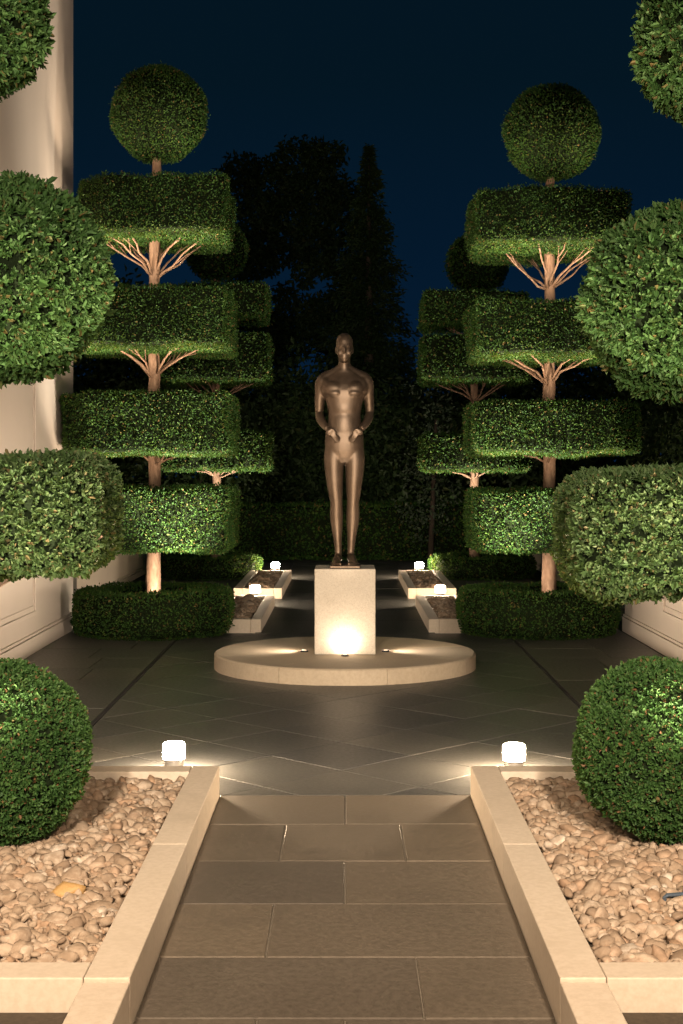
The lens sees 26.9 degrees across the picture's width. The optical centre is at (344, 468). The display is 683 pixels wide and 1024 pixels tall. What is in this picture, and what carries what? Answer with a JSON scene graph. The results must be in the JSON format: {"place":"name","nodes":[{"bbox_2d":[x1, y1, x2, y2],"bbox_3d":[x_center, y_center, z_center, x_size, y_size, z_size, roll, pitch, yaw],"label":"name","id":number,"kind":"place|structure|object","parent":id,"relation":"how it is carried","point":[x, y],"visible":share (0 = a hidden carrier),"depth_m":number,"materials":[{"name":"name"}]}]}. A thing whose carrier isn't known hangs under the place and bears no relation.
{"place":"outdoors","nodes":[
{"label":"outdoors","id":0,"kind":"place"},
{"bbox_2d":[0,1013,67,1023],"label":"soil","id":1,"kind":"structure","parent":0,"point":[32,1018],"depth_m":3.94,"materials":[{"name":"brown soil"}]},
{"bbox_2d":[73,552,146,604],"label":"wall","id":2,"kind":"structure","parent":0,"point":[123,568],"depth_m":18.94,"materials":[{"name":"beige paint"}]},
{"bbox_2d":[97,562,580,717],"bbox_3d":[0.000,1.569,15.421,5.320,0.001,17.158,0,0,0],"label":"plaza bed","id":3,"kind":"object","parent":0,"point":[232,584],"depth_m":20.12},
{"bbox_2d":[250,585,259,594],"bbox_3d":[-1.035,1.456,16.500,0.124,0.229,0.124,0,0,0],"label":"path lamp","id":4,"kind":"object","parent":3,"relation":"on","point":[254,589],"visible":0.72,"depth_m":16.45,"materials":[{"name":"glass"}]},
{"bbox_2d":[271,562,278,569],"bbox_3d":[-1.000,1.456,20.550,0.124,0.229,0.124,0,0,0],"label":"path lamp","id":5,"kind":"object","parent":3,"relation":"on","point":[274,565],"visible":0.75,"depth_m":20.50,"materials":[{"name":"glass"}]},
{"bbox_2d":[415,562,422,569],"bbox_3d":[1.070,1.456,20.550,0.124,0.229,0.124,0,0,0],"label":"path lamp","id":6,"kind":"object","parent":3,"relation":"on","point":[418,565],"visible":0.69,"depth_m":20.50,"materials":[{"name":"glass"}]},
{"bbox_2d":[23,563,663,796],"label":"plaza paving","id":7,"kind":"structure","parent":0,"point":[438,737],"depth_m":9.31,"materials":[{"name":"grey stone"}]},
{"bbox_2d":[91,640,176,727],"bbox_3d":[-1.545,1.566,10.200,0.022,0.005,6.600,0,0,0],"label":"drain slot","id":8,"kind":"object","parent":7,"relation":"on","point":[131,685],"visible":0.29,"depth_m":10.42,"materials":[{"name":"black metal"}]},
{"bbox_2d":[70,580,235,640],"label":"ring hedge","id":9,"kind":"object","parent":7,"relation":"on","point":[133,611],"visible":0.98,"depth_m":13.08,"materials":[{"name":"green plant"}]},
{"bbox_2d":[163,741,184,765],"bbox_3d":[-0.885,1.528,7.400,0.124,0.229,0.124,0,0,0],"label":"path lamp","id":10,"kind":"object","parent":7,"relation":"on","point":[173,753],"visible":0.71,"depth_m":7.35,"materials":[{"name":"glass"}]},
{"bbox_2d":[225,595,274,632],"bbox_3d":[-1.070,1.508,14.950,0.540,0.145,2.600,0,0,0],"label":"stone planter","id":11,"kind":"object","parent":7,"relation":"on","point":[257,621],"visible":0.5,"depth_m":13.73,"materials":[{"name":"stone"}]},
{"bbox_2d":[233,594,263,617],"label":"gravel","id":12,"kind":"structure","parent":11,"relation":"in","point":[247,605],"depth_m":15.11,"materials":[{"name":"stone"}]},
{"bbox_2d":[234,570,290,598],"bbox_3d":[-1.050,1.508,18.750,0.580,0.145,3.100,0,0,0],"label":"stone planter","id":13,"kind":"object","parent":7,"relation":"on","point":[278,590],"visible":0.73,"depth_m":17.67,"materials":[{"name":"stone"}]},
{"bbox_2d":[246,571,282,587],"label":"gravel","id":14,"kind":"structure","parent":13,"relation":"in","point":[266,579],"depth_m":18.57,"materials":[{"name":"brown gravel"}]},
{"bbox_2d":[214,637,475,685],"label":"platform","id":15,"kind":"structure","parent":7,"relation":"on","point":[288,661],"depth_m":10.70,"materials":[{"name":"stone"}]},
{"bbox_2d":[314,565,375,654],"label":"plinth","id":16,"kind":"structure","parent":15,"relation":"on","point":[344,604],"depth_m":11.07,"materials":[{"name":"stone"}]},
{"bbox_2d":[315,333,373,568],"bbox_3d":[-0.005,-0.151,11.274,0.472,1.852,0.341,0,0,0],"label":"statue","id":17,"kind":"object","parent":16,"relation":"on","point":[344,388],"visible":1,"depth_m":11.25,"materials":[{"name":"brown metal"}]},
{"bbox_2d":[399,570,455,598],"bbox_3d":[1.050,1.508,18.750,0.580,0.145,3.100,0,0,0],"label":"stone planter","id":18,"kind":"object","parent":7,"relation":"on","point":[411,590],"visible":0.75,"depth_m":17.63,"materials":[{"name":"stone"}]},
{"bbox_2d":[407,570,445,587],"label":"gravel","id":19,"kind":"structure","parent":18,"relation":"in","point":[422,579],"depth_m":18.70,"materials":[{"name":"brown gravel"}]},
{"bbox_2d":[415,595,462,632],"bbox_3d":[1.070,1.508,14.950,0.540,0.145,2.600,0,0,0],"label":"stone planter","id":20,"kind":"object","parent":7,"relation":"on","point":[432,621],"visible":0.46,"depth_m":13.73,"materials":[{"name":"stone"}]},
{"bbox_2d":[435,585,444,594],"bbox_3d":[1.100,1.456,16.500,0.124,0.229,0.124,0,0,0],"label":"path lamp","id":21,"kind":"object","parent":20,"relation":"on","point":[439,589],"visible":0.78,"depth_m":16.45,"materials":[{"name":"glass"}]},
{"bbox_2d":[427,596,456,617],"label":"gravel","id":22,"kind":"structure","parent":20,"relation":"in","point":[443,606],"depth_m":15.06,"materials":[{"name":"stone"}]},
{"bbox_2d":[454,579,622,640],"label":"ring hedge","id":23,"kind":"object","parent":7,"relation":"on","point":[514,611],"visible":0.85,"depth_m":13.10,"materials":[{"name":"green plant"}]},
{"bbox_2d":[512,639,580,708],"bbox_3d":[1.545,1.566,10.200,0.022,0.005,6.600,0,0,0],"label":"drain slot","id":24,"kind":"object","parent":7,"relation":"on","point":[547,674],"visible":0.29,"depth_m":10.99,"materials":[{"name":"black metal"}]},
{"bbox_2d":[134,795,555,1023],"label":"path","id":25,"kind":"structure","parent":0,"point":[436,905],"depth_m":4.90,"materials":[{"name":"grey stone"}]},
{"bbox_2d":[133,797,556,1023],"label":"paving joints","id":26,"kind":"object","parent":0,"point":[345,903],"visible":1,"depth_m":5.14,"materials":[{"name":"grey"}]},
{"bbox_2d":[73,0,682,477],"label":"sky","id":27,"kind":"structure","parent":0,"point":[429,84],"materials":[{"name":"blue"}]},
{"bbox_2d":[128,479,665,656],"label":"ground","id":28,"kind":"structure","parent":0,"point":[537,576],"depth_m":24.58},
{"bbox_2d":[0,0,72,659],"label":"house wall","id":29,"kind":"structure","parent":28,"relation":"on","point":[36,128],"depth_m":12.49,"materials":[{"name":"white paint"}]},
{"bbox_2d":[63,982,129,1023],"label":"stone kerb","id":30,"kind":"structure","parent":28,"relation":"on","point":[101,1002],"depth_m":3.84,"materials":[{"name":"stone"}]},
{"bbox_2d":[0,766,218,1023],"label":"stone planter","id":31,"kind":"object","parent":28,"relation":"on","point":[130,948],"visible":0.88,"depth_m":4.58,"materials":[{"name":"stone"}]},
{"bbox_2d":[0,775,184,962],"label":"gravel","id":32,"kind":"structure","parent":31,"relation":"in","point":[98,843],"depth_m":5.15,"materials":[{"name":"beige gravel"}]},
{"bbox_2d":[0,657,94,846],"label":"boxwood ball","id":33,"kind":"object","parent":32,"relation":"on","point":[46,744],"visible":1,"depth_m":5.41,"materials":[{"name":"green plant"}]},
{"bbox_2d":[0,0,125,586],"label":"topiary tree","id":34,"kind":"object","parent":32,"relation":"on","point":[61,514],"visible":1,"depth_m":6.04,"materials":[{"name":"green plant"}]},
{"bbox_2d":[51,881,85,896],"bbox_3d":[-0.941,1.443,4.867,0.113,0.069,0.068,0,0,11],"label":"pebble","id":35,"kind":"object","parent":32,"relation":"on","point":[61,889],"visible":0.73,"depth_m":4.86,"materials":[{"name":"stone"}]},
{"bbox_2d":[73,264,196,486],"bbox_3d":[-4.611,-1.056,27.554,4.266,5.719,3.401,0,0,0],"label":"dark bush","id":36,"kind":"object","parent":28,"relation":"on","point":[109,370],"visible":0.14,"depth_m":26.90,"materials":[{"name":"green plant"}]},
{"bbox_2d":[111,361,301,501],"bbox_3d":[-2.876,-0.580,28.510,4.102,4.561,3.315,0,0,0],"label":"dark bush","id":37,"kind":"object","parent":28,"relation":"on","point":[194,480],"visible":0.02,"depth_m":27.85,"materials":[{"name":"green plant"}]},
{"bbox_2d":[161,550,263,580],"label":"ring hedge","id":38,"kind":"object","parent":28,"relation":"on","point":[206,567],"visible":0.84,"depth_m":20.14,"materials":[{"name":"green plant"}]},
{"bbox_2d":[184,336,345,502],"bbox_3d":[-1.422,-0.420,27.842,3.460,4.329,3.112,0,0,0],"label":"dark bush","id":39,"kind":"object","parent":28,"relation":"on","point":[256,401],"visible":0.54,"depth_m":27.29,"materials":[{"name":"green plant"}]},
{"bbox_2d":[212,134,390,442],"bbox_3d":[-1.118,-3.224,34.220,4.446,9.578,3.444,0,0,0],"label":"shade tree","id":40,"kind":"object","parent":28,"relation":"on","point":[330,201],"visible":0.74,"depth_m":33.54,"materials":[{"name":"green plant"}]},
{"bbox_2d":[257,360,425,502],"bbox_3d":[-0.064,-0.267,27.989,3.720,3.783,3.246,0,0,0],"label":"dark bush","id":41,"kind":"object","parent":28,"relation":"on","point":[308,450],"visible":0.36,"depth_m":27.37,"materials":[{"name":"green plant"}]},
{"bbox_2d":[161,498,530,560],"bbox_3d":[0.011,1.095,25.198,18.198,1.237,1.181,0,0,0],"label":"back hedge","id":42,"kind":"object","parent":28,"relation":"on","point":[276,530],"visible":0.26,"depth_m":24.80,"materials":[{"name":"green plant"}]},
{"bbox_2d":[303,143,431,463],"bbox_3d":[0.544,-2.632,29.987,4.221,8.384,4.294,0,0,0],"label":"conifer","id":43,"kind":"object","parent":28,"relation":"on","point":[367,324],"visible":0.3,"depth_m":29.79,"materials":[{"name":"green plant"}]},
{"bbox_2d":[318,367,455,501],"bbox_3d":[0.666,-0.081,28.724,3.348,3.906,3.315,0,0,0],"label":"dark bush","id":44,"kind":"object","parent":28,"relation":"on","point":[389,389],"visible":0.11,"depth_m":27.91,"materials":[{"name":"green plant"}]},
{"bbox_2d":[394,334,463,560],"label":"pale shrub","id":45,"kind":"object","parent":28,"relation":"on","point":[433,482],"visible":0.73,"depth_m":24.28,"materials":[{"name":"green plant"}]},
{"bbox_2d":[366,385,494,501],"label":"dark bush","id":46,"kind":"object","parent":28,"relation":"on","point":[404,434],"visible":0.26,"depth_m":27.88,"materials":[{"name":"green plant"}]},
{"bbox_2d":[404,370,542,501],"bbox_3d":[2.620,-0.550,28.481,3.530,4.688,3.245,0,0,0],"label":"dark bush","id":47,"kind":"object","parent":28,"relation":"on","point":[496,394],"visible":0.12,"depth_m":27.88,"materials":[{"name":"green plant"}]},
{"bbox_2d":[427,550,536,580],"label":"ring hedge","id":48,"kind":"object","parent":28,"relation":"on","point":[460,565],"visible":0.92,"depth_m":20.15,"materials":[{"name":"green plant"}]},
{"bbox_2d":[481,365,655,488],"bbox_3d":[4.291,-0.433,27.955,3.826,4.461,3.387,0,0,0],"label":"dark bush","id":49,"kind":"object","parent":28,"relation":"on","point":[575,389],"visible":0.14,"depth_m":27.72,"materials":[{"name":"green plant"}]},
{"bbox_2d":[471,766,682,1023],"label":"stone planter","id":50,"kind":"object","parent":28,"relation":"on","point":[559,948],"visible":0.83,"depth_m":4.59,"materials":[{"name":"stone"}]},
{"bbox_2d":[503,742,524,765],"bbox_3d":[0.870,1.528,7.360,0.124,0.229,0.124,0,0,0],"label":"path lamp","id":51,"kind":"object","parent":50,"relation":"on","point":[513,753],"visible":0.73,"depth_m":7.31,"materials":[{"name":"glass"}]},
{"bbox_2d":[506,776,682,962],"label":"gravel","id":52,"kind":"structure","parent":50,"relation":"in","point":[616,883],"depth_m":5.11,"materials":[{"name":"beige gravel"}]},
{"bbox_2d":[549,0,682,606],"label":"topiary tree","id":53,"kind":"object","parent":52,"relation":"on","point":[618,534],"visible":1,"depth_m":6.04,"materials":[{"name":"green plant"}]},
{"bbox_2d":[571,655,682,844],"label":"boxwood ball","id":54,"kind":"object","parent":52,"relation":"on","point":[627,755],"visible":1,"depth_m":5.38,"materials":[{"name":"green plant"}]},
{"bbox_2d":[662,892,682,900],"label":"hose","id":55,"kind":"object","parent":52,"relation":"on","point":[666,895],"visible":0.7,"depth_m":4.79,"materials":[{"name":"metal"}]},
{"bbox_2d":[532,552,624,607],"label":"hedge","id":56,"kind":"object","parent":28,"relation":"on","point":[538,557],"depth_m":21.83,"materials":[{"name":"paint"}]},
{"bbox_2d":[560,982,626,1023],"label":"stone kerb","id":57,"kind":"structure","parent":28,"relation":"on","point":[588,1002],"depth_m":3.84,"materials":[{"name":"stone"}]},
{"bbox_2d":[578,365,682,466],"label":"dark bush","id":58,"kind":"object","parent":28,"relation":"on","point":[653,407],"visible":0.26,"depth_m":28.36,"materials":[{"name":"green plant"}]},
{"bbox_2d":[622,596,682,660],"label":"garden wall","id":59,"kind":"structure","parent":28,"relation":"on","point":[658,627],"depth_m":12.28,"materials":[{"name":"white paint"}]},
{"bbox_2d":[626,405,682,466],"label":"garden shrub","id":60,"kind":"object","parent":28,"relation":"on","point":[671,450],"visible":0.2,"depth_m":16.26,"materials":[{"name":"green plant"}]},
{"bbox_2d":[622,1013,682,1023],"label":"soil","id":61,"kind":"structure","parent":0,"point":[653,1018],"depth_m":3.94,"materials":[{"name":"brown soil"}]},
{"label":"soil","id":62,"kind":"structure","parent":0,"visible":0},
{"bbox_2d":[58,60,242,591],"bbox_3d":[-1.844,-1.160,13.674,1.672,5.442,1.685,0,0,0],"label":"topiary tree","id":63,"kind":"object","parent":62,"relation":"on","point":[157,116],"visible":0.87,"depth_m":13.03,"materials":[{"name":"green plant"}]},
{"label":"soil","id":64,"kind":"structure","parent":0,"visible":0},
{"bbox_2d":[460,81,643,593],"bbox_3d":[1.960,-1.072,13.716,1.661,5.268,1.654,0,0,0],"label":"topiary tree","id":65,"kind":"object","parent":64,"relation":"on","point":[551,135],"visible":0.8,"depth_m":13.04,"materials":[{"name":"green plant"}]},
{"label":"soil","id":66,"kind":"structure","parent":0,"visible":0},
{"bbox_2d":[160,224,275,559],"bbox_3d":[-1.878,-1.049,20.594,1.733,5.222,1.702,0,0,0],"label":"topiary tree","id":67,"kind":"object","parent":66,"relation":"on","point":[250,365],"visible":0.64,"depth_m":19.91,"materials":[{"name":"green plant"}]},
{"label":"soil","id":68,"kind":"structure","parent":0,"visible":0},
{"bbox_2d":[415,235,534,559],"bbox_3d":[1.864,-0.936,20.602,1.705,4.996,1.705,0,0,0],"label":"topiary tree","id":69,"kind":"object","parent":68,"relation":"on","point":[442,363],"visible":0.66,"depth_m":19.90,"materials":[{"name":"green plant"}]}
]}

